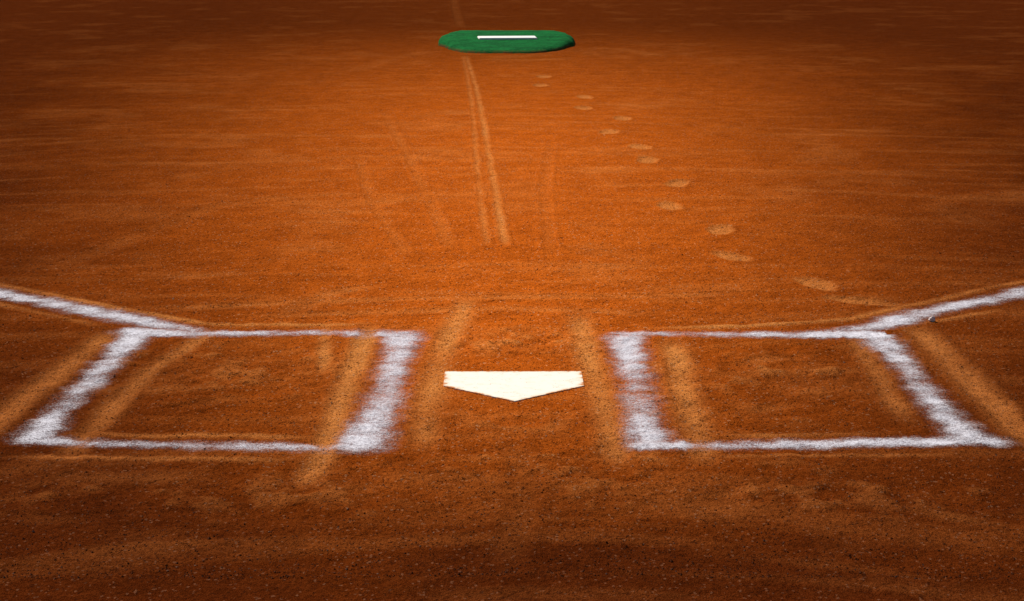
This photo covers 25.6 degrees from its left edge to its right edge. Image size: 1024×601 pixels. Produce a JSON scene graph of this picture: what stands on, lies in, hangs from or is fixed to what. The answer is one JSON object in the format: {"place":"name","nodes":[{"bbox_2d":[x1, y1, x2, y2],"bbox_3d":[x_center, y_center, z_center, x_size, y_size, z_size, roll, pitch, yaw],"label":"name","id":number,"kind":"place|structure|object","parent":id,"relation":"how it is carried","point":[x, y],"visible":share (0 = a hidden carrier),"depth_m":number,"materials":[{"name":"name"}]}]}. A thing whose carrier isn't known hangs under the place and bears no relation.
{"place":"outdoors","nodes":[
{"label":"outdoors","id":0,"kind":"place"},
{"bbox_2d":[0,0,1023,600],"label":"ground","id":1,"kind":"structure","parent":0,"point":[676,76],"depth_m":8.59,"materials":[{"name":"soil"}]},
{"bbox_2d":[0,288,200,330],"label":"foul line","id":2,"kind":"object","parent":1,"relation":"on","point":[87,310],"visible":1,"depth_m":8.18,"materials":[{"name":"white paint"}]},
{"bbox_2d":[16,327,425,452],"bbox_3d":[-0.847,0.253,6.999,1.182,0.021,1.878,0,10,0],"label":"batters box","id":3,"kind":"object","parent":1,"relation":"on","point":[363,439],"visible":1,"depth_m":6.78,"materials":[{"name":"white paint"}]},
{"bbox_2d":[438,30,574,52],"bbox_3d":[-0.055,-2.658,23.139,1.435,0.122,2.848,0,10,0],"label":"pitching mound","id":4,"kind":"object","parent":1,"relation":"on","point":[503,41],"visible":0.95,"depth_m":22.68,"materials":[{"name":"green carpet"}]},
{"bbox_2d":[443,371,583,401],"bbox_3d":[0.005,0.273,6.945,0.438,0.022,0.436,0,10,0],"label":"home plate","id":5,"kind":"object","parent":1,"relation":"on","point":[514,386],"visible":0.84,"depth_m":6.99,"materials":[{"name":"rubber"}]},
{"bbox_2d":[603,330,1006,449],"bbox_3d":[0.845,0.255,6.978,1.148,0.022,1.819,0,10,0],"label":"batters box","id":6,"kind":"object","parent":1,"relation":"on","point":[625,350],"visible":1,"depth_m":6.54,"materials":[{"name":"white paint"}]},
{"bbox_2d":[830,286,1023,330],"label":"foul line","id":7,"kind":"object","parent":1,"relation":"on","point":[894,320],"visible":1,"depth_m":8.19,"materials":[{"name":"white paint"}]},
{"bbox_2d":[928,316,934,321],"bbox_3d":[1.489,0.067,8.008,0.024,0.025,0.020,0,10,0],"label":"stone","id":8,"kind":"object","parent":7,"relation":"on","point":[931,318],"visible":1,"depth_m":8.00,"materials":[{"name":"grey stone"}]}
]}

